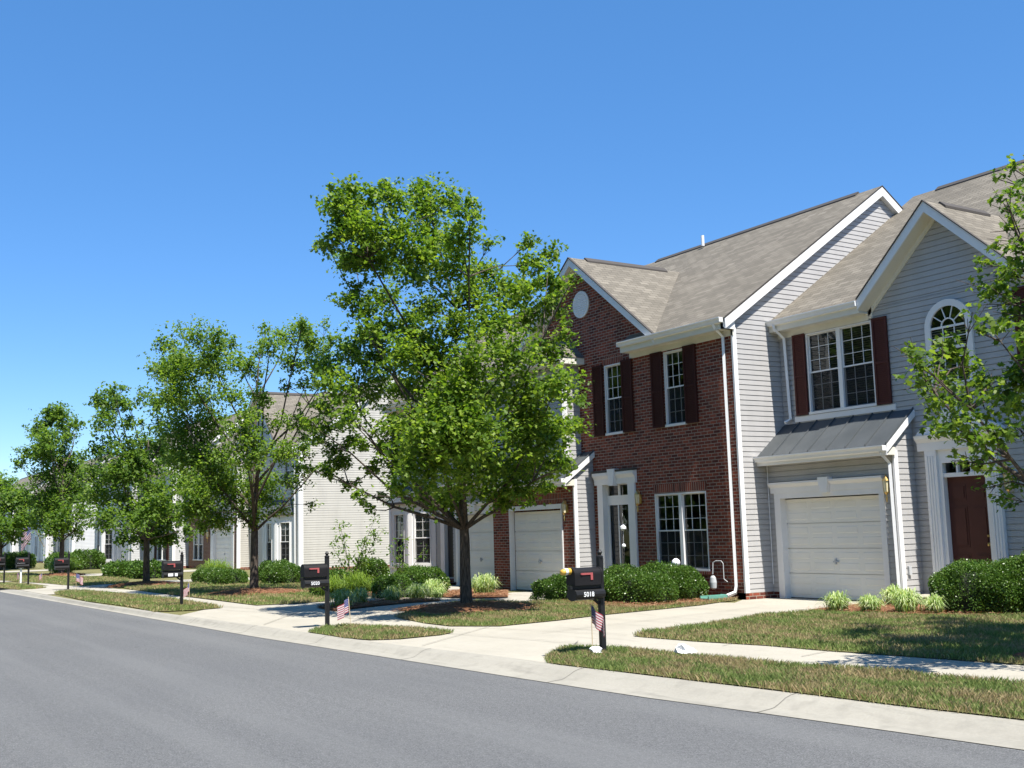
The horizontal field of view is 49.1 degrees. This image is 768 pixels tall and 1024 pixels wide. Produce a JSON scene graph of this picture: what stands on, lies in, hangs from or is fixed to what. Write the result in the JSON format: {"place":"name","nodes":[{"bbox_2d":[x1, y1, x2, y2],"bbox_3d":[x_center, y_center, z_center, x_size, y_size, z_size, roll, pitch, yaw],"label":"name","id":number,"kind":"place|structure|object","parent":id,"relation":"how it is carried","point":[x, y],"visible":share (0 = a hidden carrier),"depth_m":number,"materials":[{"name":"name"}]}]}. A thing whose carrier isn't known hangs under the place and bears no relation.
{"place":"outdoors","nodes":[
{"label":"outdoors","id":0,"kind":"place"},
{"bbox_2d":[22,588,114,594],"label":"driveway","id":1,"kind":"structure","parent":0,"point":[47,592],"depth_m":38.55,"materials":[{"name":"concrete"}]},
{"bbox_2d":[23,578,249,590],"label":"driveway","id":2,"kind":"structure","parent":0,"point":[58,587],"depth_m":41.45,"materials":[{"name":"concrete"}]},
{"bbox_2d":[55,593,221,610],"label":"lawn","id":3,"kind":"structure","parent":0,"point":[151,610],"depth_m":26.46,"materials":[{"name":"plant"}]},
{"bbox_2d":[161,551,183,603],"bbox_3d":[-8.293,4.799,27.343,0.543,1.395,0.224,3,-9,-32],"label":"mailbox","id":4,"kind":"object","parent":3,"relation":"on","point":[171,569],"visible":0.98,"depth_m":27.34,"materials":[{"name":"black paint"}]},
{"bbox_2d":[25,582,301,609],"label":"sidewalk","id":5,"kind":"structure","parent":0,"point":[228,604],"depth_m":29.41,"materials":[{"name":"concrete"}]},
{"bbox_2d":[141,585,324,604],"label":"lawn","id":6,"kind":"structure","parent":0,"point":[250,596],"depth_m":28.22,"materials":[{"name":"plant"}]},
{"bbox_2d":[63,381,203,581],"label":"maple tree","id":7,"kind":"object","parent":6,"relation":"on","point":[132,464],"visible":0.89,"depth_m":40.67,"materials":[{"name":"green plant"}]},
{"bbox_2d":[104,581,174,587],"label":"mulch ring","id":8,"kind":"object","parent":6,"relation":"on","point":[133,583],"visible":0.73,"depth_m":40.62,"materials":[{"name":"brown wood"}]},
{"bbox_2d":[190,567,224,581],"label":"clipped shrub","id":9,"kind":"object","parent":6,"relation":"on","point":[197,575],"visible":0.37,"depth_m":42.05,"materials":[{"name":"green plant"}]},
{"bbox_2d":[203,567,248,584],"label":"clipped shrub","id":10,"kind":"object","parent":6,"relation":"on","point":[227,575],"visible":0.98,"depth_m":39.71,"materials":[{"name":"green plant"}]},
{"bbox_2d":[136,313,361,588],"bbox_3d":[-7.914,1.976,33.019,6.087,8.471,6.552,3,-9,-32],"label":"maple tree","id":11,"kind":"object","parent":6,"relation":"on","point":[175,369],"visible":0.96,"depth_m":32.63,"materials":[{"name":"green plant"}]},
{"bbox_2d":[204,588,296,595],"bbox_3d":[-7.461,6.045,32.659,2.829,0.172,2.822,-5,-8,22],"label":"mulch ring","id":12,"kind":"object","parent":6,"relation":"on","point":[274,591],"visible":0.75,"depth_m":32.09,"materials":[{"name":"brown wood"}]},
{"bbox_2d":[260,562,300,583],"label":"clipped shrub","id":13,"kind":"object","parent":6,"relation":"on","point":[272,573],"visible":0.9,"depth_m":38.70,"materials":[{"name":"green plant"}]},
{"bbox_2d":[308,631,449,638],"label":"lawn","id":14,"kind":"structure","parent":0,"point":[381,638],"depth_m":17.58,"materials":[{"name":"plant"}]},
{"bbox_2d":[337,597,350,623],"bbox_3d":[-2.929,3.996,19.457,0.255,0.572,0.131,3,-9,-32],"label":"flag","id":15,"kind":"object","parent":14,"relation":"on","point":[343,609],"visible":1,"depth_m":19.41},
{"bbox_2d":[0,563,1023,719],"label":"lawn ground","id":16,"kind":"structure","parent":0,"point":[40,566],"depth_m":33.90,"materials":[{"name":"plant"}]},
{"bbox_2d":[2,550,36,568],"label":"clipped shrub","id":17,"kind":"object","parent":16,"relation":"on","point":[10,561],"visible":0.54,"depth_m":78.17,"materials":[{"name":"green plant"}]},
{"bbox_2d":[0,470,39,569],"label":"maple tree","id":18,"kind":"object","parent":16,"relation":"on","point":[12,527],"visible":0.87,"depth_m":74.86,"materials":[{"name":"green plant"}]},
{"bbox_2d":[2,468,58,553],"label":"siding townhouse","id":19,"kind":"structure","parent":16,"relation":"on","point":[12,548],"depth_m":111.19,"materials":[{"name":"concrete"}]},
{"bbox_2d":[21,459,91,553],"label":"siding townhouse","id":20,"kind":"structure","parent":16,"relation":"on","point":[28,548],"depth_m":106.67,"materials":[{"name":"concrete"}]},
{"bbox_2d":[10,400,105,572],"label":"maple tree","id":21,"kind":"object","parent":16,"relation":"on","point":[55,498],"visible":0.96,"depth_m":57.46,"materials":[{"name":"green plant"}]},
{"bbox_2d":[53,552,69,589],"bbox_3d":[-15.829,6.594,39.364,0.543,1.395,0.224,3,-9,-32],"label":"mailbox","id":22,"kind":"object","parent":16,"relation":"on","point":[63,563],"visible":1,"depth_m":39.38,"materials":[{"name":"black paint"}]},
{"bbox_2d":[39,556,88,572],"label":"garden plant","id":23,"kind":"object","parent":16,"relation":"on","point":[65,571],"visible":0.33,"depth_m":61.43,"materials":[{"name":"green plant"}]},
{"bbox_2d":[47,554,83,569],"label":"clipped shrub","id":24,"kind":"object","parent":16,"relation":"on","point":[76,557],"visible":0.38,"depth_m":68.56,"materials":[{"name":"green plant"}]},
{"bbox_2d":[33,455,111,562],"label":"siding townhouse","id":25,"kind":"structure","parent":16,"relation":"on","point":[39,552],"depth_m":101.60,"materials":[{"name":"concrete"}]},
{"bbox_2d":[21,527,43,550],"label":"house flag","id":26,"kind":"object","parent":25,"relation":"attached to","point":[27,536],"visible":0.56,"depth_m":96.80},
{"bbox_2d":[71,548,105,569],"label":"clipped shrub","id":27,"kind":"object","parent":16,"relation":"on","point":[96,558],"visible":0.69,"depth_m":69.89,"materials":[{"name":"green plant"}]},
{"bbox_2d":[55,448,141,551],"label":"siding townhouse","id":28,"kind":"structure","parent":16,"relation":"on","point":[70,545],"depth_m":94.38,"materials":[{"name":"concrete"}]},
{"bbox_2d":[105,560,133,576],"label":"clipped shrub","id":29,"kind":"object","parent":16,"relation":"on","point":[115,570],"visible":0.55,"depth_m":51.44,"materials":[{"name":"green plant"}]},
{"bbox_2d":[126,558,161,578],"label":"clipped shrub","id":30,"kind":"object","parent":16,"relation":"on","point":[135,570],"visible":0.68,"depth_m":49.39,"materials":[{"name":"green plant"}]},
{"bbox_2d":[94,420,211,563],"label":"siding townhouse","id":31,"kind":"structure","parent":16,"relation":"on","point":[103,542],"depth_m":74.13,"materials":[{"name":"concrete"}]},
{"bbox_2d":[94,525,114,563],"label":"bay window","id":32,"kind":"structure","parent":31,"relation":"in","point":[101,536],"depth_m":74.66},
{"bbox_2d":[104,529,112,559],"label":"window","id":33,"kind":"structure","parent":31,"relation":"in","point":[108,542],"depth_m":74.47,"materials":[{"name":"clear glass"}]},
{"bbox_2d":[142,412,244,568],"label":"siding townhouse","id":34,"kind":"structure","parent":16,"relation":"on","point":[171,553],"depth_m":66.00,"materials":[{"name":"concrete"}]},
{"bbox_2d":[157,525,166,560],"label":"window","id":35,"kind":"structure","parent":34,"relation":"in","point":[161,554],"depth_m":67.15,"materials":[{"name":"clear glass"}]},
{"bbox_2d":[187,558,246,573],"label":"garden plant","id":36,"kind":"object","parent":16,"relation":"on","point":[207,564],"visible":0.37,"depth_m":44.54,"materials":[{"name":"green plant"}]},
{"bbox_2d":[185,390,331,569],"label":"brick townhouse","id":37,"kind":"structure","parent":16,"relation":"on","point":[230,547],"depth_m":61.00,"materials":[{"name":"beige"}]},
{"bbox_2d":[193,530,202,560],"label":"window","id":38,"kind":"structure","parent":37,"relation":"in","point":[198,544],"depth_m":64.24,"materials":[{"name":"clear glass"}]},
{"bbox_2d":[216,527,231,566],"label":"garage door","id":39,"kind":"structure","parent":37,"relation":"in","point":[223,543],"depth_m":60.79,"materials":[{"name":"paint"}]},
{"bbox_2d":[258,559,295,580],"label":"clipped shrub","id":40,"kind":"object","parent":16,"relation":"on","point":[264,564],"visible":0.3,"depth_m":41.37,"materials":[{"name":"green plant"}]},
{"bbox_2d":[300,551,329,625],"bbox_3d":[-3.501,3.688,19.924,0.543,1.395,0.226,3,-9,-32],"label":"mailbox","id":41,"kind":"object","parent":16,"relation":"on","point":[313,575],"visible":1,"depth_m":19.93,"materials":[{"name":"black paint"}]},
{"bbox_2d":[234,374,400,569],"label":"siding townhouse","id":42,"kind":"structure","parent":16,"relation":"on","point":[299,537],"depth_m":54.77,"materials":[{"name":"plastic"}]},
{"bbox_2d":[266,523,271,560],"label":"window","id":43,"kind":"structure","parent":42,"relation":"in","point":[268,525],"depth_m":55.04,"materials":[{"name":"clear glass"}]},
{"bbox_2d":[263,515,293,563],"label":"bay window","id":44,"kind":"structure","parent":42,"relation":"in","point":[275,529],"depth_m":54.17,"materials":[{"name":"wood"}]},
{"bbox_2d":[279,522,289,560],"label":"window","id":45,"kind":"structure","parent":42,"relation":"in","point":[284,527],"depth_m":54.00,"materials":[{"name":"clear glass"}]},
{"bbox_2d":[381,534,427,574],"bbox_3d":[-2.967,5.011,31.319,1.090,1.634,1.132,-6,-9,29],"label":"sapling","id":46,"kind":"object","parent":16,"relation":"on","point":[400,564],"visible":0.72,"depth_m":31.20,"materials":[{"name":"green plant"}]},
{"bbox_2d":[379,310,534,586],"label":"siding townhouse","id":47,"kind":"structure","parent":16,"relation":"on","point":[441,540],"depth_m":37.05,"materials":[{"name":"plastic"}]},
{"bbox_2d":[393,513,404,564],"bbox_3d":[-3.808,5.280,38.097,0.138,1.730,0.840,3,-9,-32],"label":"window","id":48,"kind":"structure","parent":47,"relation":"in","point":[398,519],"depth_m":38.20,"materials":[{"name":"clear glass"}]},
{"bbox_2d":[389,504,436,573],"bbox_3d":[-3.569,5.393,38.204,0.661,2.700,2.993,3,-9,-32],"label":"bay window","id":49,"kind":"structure","parent":47,"relation":"in","point":[409,527],"depth_m":37.51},
{"bbox_2d":[413,512,431,564],"bbox_3d":[-2.975,5.158,37.348,0.422,1.730,0.651,5,-10,-42],"label":"window","id":50,"kind":"structure","parent":47,"relation":"in","point":[422,525],"depth_m":37.36,"materials":[{"name":"clear glass"}]},
{"bbox_2d":[448,510,454,576],"bbox_3d":[-1.836,5.165,36.267,0.040,2.150,0.900,3,-9,-32],"label":"door","id":51,"kind":"structure","parent":47,"relation":"in","point":[450,529],"depth_m":36.45,"materials":[{"name":"paint"}]},
{"bbox_2d":[468,514,494,586],"bbox_3d":[-0.917,5.018,33.734,0.105,2.150,2.340,3,-9,-32],"label":"garage door","id":52,"kind":"structure","parent":47,"relation":"in","point":[481,535],"depth_m":33.70,"materials":[{"name":"paint"}]},
{"bbox_2d":[589,598,724,605],"bbox_3d":[3.001,4.773,24.789,3.901,0.001,5.693,-3,-8,13],"label":"mulch bed","id":53,"kind":"object","parent":16,"relation":"on","point":[666,602],"visible":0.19,"depth_m":23.68,"materials":[{"name":"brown wood"}]},
{"bbox_2d":[42,572,1023,613],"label":"pine straw","id":54,"kind":"object","parent":53,"relation":"on","point":[453,593],"visible":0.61,"depth_m":24.90,"materials":[{"name":"plant"}]},
{"bbox_2d":[528,569,679,603],"bbox_3d":[2.015,4.488,25.013,1.332,0.753,4.059,5,-10,-42],"label":"boxwood hedge","id":55,"kind":"object","parent":53,"relation":"on","point":[639,587],"visible":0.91,"depth_m":23.93,"materials":[{"name":"green plant"}]},
{"bbox_2d":[604,560,709,599],"bbox_3d":[3.074,4.459,25.592,1.246,0.903,3.463,3,-9,-32],"label":"boxwood hedge","id":56,"kind":"object","parent":53,"relation":"on","point":[691,582],"visible":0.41,"depth_m":24.50,"materials":[{"name":"green plant"}]},
{"bbox_2d":[480,185,902,599],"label":"brick townhouse","id":57,"kind":"structure","parent":16,"relation":"on","point":[677,356],"depth_m":27.32,"materials":[{"name":"brown"}]},
{"bbox_2d":[515,510,561,590],"bbox_3d":[0.758,4.491,30.055,0.105,2.140,2.450,3,-9,-32],"label":"garage door","id":58,"kind":"structure","parent":57,"relation":"in","point":[538,545],"depth_m":30.20,"materials":[{"name":"paint"}]},
{"bbox_2d":[604,362,622,435],"bbox_3d":[2.626,0.387,28.480,0.138,1.800,0.760,3,-9,-32],"label":"window","id":59,"kind":"structure","parent":57,"relation":"in","point":[612,376],"depth_m":28.57,"materials":[{"name":"clear glass"}]},
{"bbox_2d":[608,501,627,564],"bbox_3d":[2.737,4.022,28.066,0.090,2.140,0.940,3,-9,-32],"label":"storm door","id":60,"kind":"structure","parent":57,"relation":"in","point":[623,502],"depth_m":28.25,"materials":[{"name":"metal"}]},
{"bbox_2d":[663,348,684,426],"bbox_3d":[3.887,0.093,26.518,0.138,1.800,0.760,3,-9,-32],"label":"window","id":61,"kind":"structure","parent":57,"relation":"in","point":[672,360],"depth_m":26.59,"materials":[{"name":"clear glass"}]},
{"bbox_2d":[654,491,710,570],"bbox_3d":[3.976,3.438,26.081,0.138,1.810,1.850,3,-9,-32],"label":"window","id":62,"kind":"structure","parent":57,"relation":"in","point":[681,518],"depth_m":26.05,"materials":[{"name":"clear glass"}]},
{"bbox_2d":[710,560,727,588],"bbox_3d":[4.533,4.207,24.680,0.141,0.629,0.435,6,-11,-44],"label":"gas meter","id":63,"kind":"object","parent":57,"relation":"attached to","point":[713,583],"visible":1,"depth_m":24.69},
{"bbox_2d":[753,159,1023,604],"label":"siding townhouse","id":64,"kind":"structure","parent":16,"relation":"on","point":[869,480],"depth_m":22.88,"materials":[{"name":"plastic"}]},
{"bbox_2d":[785,495,885,600],"bbox_3d":[6.778,3.446,23.441,0.105,2.150,2.680,3,-9,-32],"label":"garage door","id":65,"kind":"structure","parent":64,"relation":"in","point":[835,543],"depth_m":23.45,"materials":[{"name":"paint"}]},
{"bbox_2d":[805,320,877,414],"bbox_3d":[7.125,-0.329,24.193,0.173,1.810,1.860,3,-9,-32],"label":"window","id":66,"kind":"structure","parent":64,"relation":"in","point":[840,362],"depth_m":24.17,"materials":[{"name":"clear glass"}]},
{"bbox_2d":[924,299,976,389],"bbox_3d":[8.531,-0.801,21.862,0.090,1.740,1.160,3,-9,-32],"label":"window","id":67,"kind":"structure","parent":64,"relation":"in","point":[944,313],"depth_m":21.90,"materials":[{"name":"clear glass"}]},
{"bbox_2d":[947,475,991,569],"bbox_3d":[8.771,2.871,21.370,0.123,2.220,0.920,3,-9,-32],"label":"door","id":68,"kind":"structure","parent":64,"relation":"in","point":[969,521],"depth_m":21.45,"materials":[{"name":"wood"}]},
{"bbox_2d":[810,603,981,614],"bbox_3d":[8.074,4.169,21.274,4.204,0.001,5.445,-5,-8,26],"label":"mulch bed","id":69,"kind":"object","parent":16,"relation":"on","point":[890,609],"visible":0.11,"depth_m":19.97,"materials":[{"name":"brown wood"}]},
{"bbox_2d":[813,590,854,610],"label":"grass clump","id":70,"kind":"object","parent":69,"relation":"on","point":[836,601],"visible":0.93,"depth_m":20.17,"materials":[{"name":"plant"}]},
{"bbox_2d":[854,593,883,611],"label":"grass clump","id":71,"kind":"object","parent":69,"relation":"on","point":[869,602],"visible":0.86,"depth_m":19.77,"materials":[{"name":"plant"}]},
{"bbox_2d":[877,584,907,604],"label":"grass clump","id":72,"kind":"object","parent":69,"relation":"on","point":[886,592],"visible":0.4,"depth_m":21.21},
{"bbox_2d":[886,587,927,611],"bbox_3d":[6.899,3.765,19.569,0.977,0.440,1.118,-5,-8,22],"label":"grass clump","id":73,"kind":"object","parent":69,"relation":"on","point":[904,600],"visible":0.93,"depth_m":19.50,"materials":[{"name":"plant"}]},
{"bbox_2d":[916,593,950,612],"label":"grass clump","id":74,"kind":"object","parent":69,"relation":"on","point":[935,602],"visible":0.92,"depth_m":19.16,"materials":[{"name":"plant"}]},
{"bbox_2d":[927,558,1023,613],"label":"boxwood hedge","id":75,"kind":"object","parent":69,"relation":"on","point":[975,586],"visible":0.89,"depth_m":18.86,"materials":[{"name":"green plant"}]},
{"bbox_2d":[991,547,1023,612],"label":"boxwood hedge","id":76,"kind":"object","parent":69,"relation":"on","point":[1015,563],"visible":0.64,"depth_m":18.67,"materials":[{"name":"green plant"}]},
{"label":"mulch bed","id":77,"kind":"structure","parent":16,"relation":"on","visible":0},
{"bbox_2d":[313,572,345,596],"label":"garden plant","id":78,"kind":"object","parent":77,"relation":"on","point":[332,580],"visible":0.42,"depth_m":29.61,"materials":[{"name":"green plant"}]},
{"bbox_2d":[307,568,352,595],"bbox_3d":[-4.962,5.417,30.646,1.181,0.787,1.410,3,-9,-32],"label":"clipped shrub","id":79,"kind":"object","parent":77,"relation":"on","point":[340,571],"visible":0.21,"depth_m":30.45,"materials":[{"name":"green plant"}]},
{"bbox_2d":[332,569,374,596],"bbox_3d":[-4.128,5.210,29.316,1.559,0.728,1.519,-5,-8,21],"label":"garden plant","id":80,"kind":"object","parent":77,"relation":"on","point":[355,582],"visible":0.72,"depth_m":29.15,"materials":[{"name":"green plant"}]},
{"bbox_2d":[329,516,388,574],"bbox_3d":[-4.356,4.757,31.070,1.669,2.146,1.358,-3,-8,10],"label":"sapling","id":81,"kind":"object","parent":77,"relation":"on","point":[361,553],"visible":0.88,"depth_m":31.09,"materials":[{"name":"green plant"}]},
{"bbox_2d":[352,556,390,590],"bbox_3d":[-4.079,5.504,32.493,1.092,1.041,1.286,3,-9,-32],"label":"clipped shrub","id":82,"kind":"object","parent":77,"relation":"on","point":[375,569],"visible":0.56,"depth_m":32.20,"materials":[{"name":"green plant"}]},
{"bbox_2d":[371,573,412,598],"bbox_3d":[-3.067,5.188,28.767,1.067,0.658,1.223,3,-9,-32],"label":"clipped shrub","id":83,"kind":"object","parent":77,"relation":"on","point":[382,582],"visible":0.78,"depth_m":28.51,"materials":[{"name":"green plant"}]},
{"bbox_2d":[0,592,1023,767],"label":"road","id":84,"kind":"structure","parent":0,"point":[83,687],"depth_m":10.53,"materials":[{"name":"asphalt"}]},
{"bbox_2d":[0,588,1023,749],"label":"kerb","id":85,"kind":"structure","parent":84,"relation":"on","point":[994,731],"depth_m":11.46,"materials":[{"name":"concrete"}]},
{"bbox_2d":[0,0,1023,482],"label":"sky","id":86,"kind":"structure","parent":0,"point":[161,161],"materials":[{"name":"blue"}]},
{"bbox_2d":[183,592,860,663],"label":"driveway","id":87,"kind":"structure","parent":0,"point":[529,646],"depth_m":19.95,"materials":[{"name":"concrete"}]},
{"bbox_2d":[317,599,439,609],"bbox_3d":[-3.427,5.125,26.112,1.968,0.001,3.789,-7,-9,37],"label":"mulch bed","id":88,"kind":"object","parent":87,"relation":"on","point":[406,601],"visible":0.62,"depth_m":26.06,"materials":[{"name":"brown wood"}]},
{"bbox_2d":[330,587,357,607],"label":"grass clump","id":89,"kind":"object","parent":88,"relation":"on","point":[340,597],"visible":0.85,"depth_m":25.02,"materials":[{"name":"plant"}]},
{"bbox_2d":[349,586,372,603],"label":"grass clump","id":90,"kind":"object","parent":88,"relation":"on","point":[362,594],"visible":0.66,"depth_m":26.21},
{"bbox_2d":[375,585,404,601],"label":"grass clump","id":91,"kind":"object","parent":88,"relation":"on","point":[392,594],"visible":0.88,"depth_m":26.76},
{"bbox_2d":[443,590,507,597],"bbox_3d":[-1.052,5.459,29.136,2.320,0.001,4.030,3,-9,-32],"label":"mulch bed","id":92,"kind":"object","parent":87,"relation":"on","point":[479,596],"visible":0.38,"depth_m":27.96,"materials":[{"name":"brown wood"}]},
{"bbox_2d":[404,583,434,599],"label":"grass clump","id":93,"kind":"object","parent":92,"relation":"on","point":[415,590],"visible":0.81,"depth_m":27.41,"materials":[{"name":"plant"}]},
{"bbox_2d":[402,566,449,592],"bbox_3d":[-2.344,5.244,29.950,1.183,0.799,1.519,3,-9,-32],"label":"clipped shrub","id":94,"kind":"object","parent":92,"relation":"on","point":[419,574],"visible":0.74,"depth_m":29.62,"materials":[{"name":"green plant"}]},
{"bbox_2d":[423,578,447,596],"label":"grass clump","id":95,"kind":"object","parent":92,"relation":"on","point":[432,583],"visible":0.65,"depth_m":28.61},
{"bbox_2d":[471,572,499,593],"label":"grass clump","id":96,"kind":"object","parent":92,"relation":"on","point":[484,583],"visible":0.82,"depth_m":28.95,"materials":[{"name":"plant"}]},
{"bbox_2d":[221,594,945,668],"bbox_3d":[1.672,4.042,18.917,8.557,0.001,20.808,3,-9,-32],"label":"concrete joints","id":97,"kind":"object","parent":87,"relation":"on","point":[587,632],"visible":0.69,"depth_m":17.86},
{"bbox_2d":[400,600,731,625],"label":"lawn","id":98,"kind":"structure","parent":0,"point":[530,622],"depth_m":19.88,"materials":[{"name":"plant"}]},
{"bbox_2d":[295,171,595,603],"bbox_3d":[-1.089,-0.188,23.055,6.199,9.778,6.786,3,-9,-32],"label":"maple tree","id":99,"kind":"object","parent":98,"relation":"on","point":[459,429],"visible":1,"depth_m":22.39,"materials":[{"name":"green plant"}]},
{"bbox_2d":[399,602,539,613],"bbox_3d":[-1.043,4.639,23.349,3.098,0.171,3.156,-7,-9,35],"label":"mulch ring","id":100,"kind":"object","parent":98,"relation":"on","point":[480,605],"visible":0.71,"depth_m":22.76,"materials":[{"name":"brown wood"}]},
{"bbox_2d":[425,663,1021,749],"bbox_3d":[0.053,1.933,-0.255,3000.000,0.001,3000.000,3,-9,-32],"label":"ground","id":101,"kind":"structure","parent":0,"point":[757,712],"depth_m":11.61,"materials":[{"name":"concrete"}]},
{"bbox_2d":[547,657,1022,718],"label":"lawn","id":102,"kind":"structure","parent":0,"point":[817,694],"depth_m":10.39,"materials":[{"name":"plant"}]},
{"bbox_2d":[566,549,606,650],"bbox_3d":[0.953,2.813,14.232,0.543,1.395,0.226,3,-9,-32],"label":"mailbox","id":103,"kind":"object","parent":102,"relation":"on","point":[584,583],"visible":1,"depth_m":14.22,"materials":[{"name":"black paint"}]},
{"bbox_2d":[591,605,603,645],"bbox_3d":[1.099,3.140,14.235,0.215,0.680,0.062,-8,-10,42],"label":"flag","id":104,"kind":"object","parent":102,"relation":"on","point":[597,619],"visible":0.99,"depth_m":14.24,"materials":[{"name":"fabric"}]},
{"bbox_2d":[674,644,696,653],"bbox_3d":[2.133,3.244,13.753,0.247,0.106,0.233,-7,-9,34],"label":"plastic bag","id":105,"kind":"object","parent":102,"relation":"on","point":[683,648],"visible":0.99,"depth_m":13.70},
{"bbox_2d":[613,636,1023,681],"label":"sidewalk","id":106,"kind":"structure","parent":0,"point":[983,669],"depth_m":13.27,"materials":[{"name":"concrete"}]},
{"bbox_2d":[636,621,1019,663],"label":"lawn","id":107,"kind":"structure","parent":0,"point":[850,651],"depth_m":13.93,"materials":[{"name":"plant"}]},
{"bbox_2d":[891,153,1023,512],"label":"maple tree","id":108,"kind":"object","parent":107,"relation":"on","point":[1009,395],"visible":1,"depth_m":12.02,"materials":[{"name":"green plant"}]},
{"label":"lawn","id":109,"kind":"structure","parent":0,"visible":0},
{"bbox_2d":[15,552,29,583],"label":"mailbox","id":110,"kind":"object","parent":109,"relation":"on","point":[22,562],"visible":0.99,"depth_m":44.31,"materials":[{"name":"black paint"}]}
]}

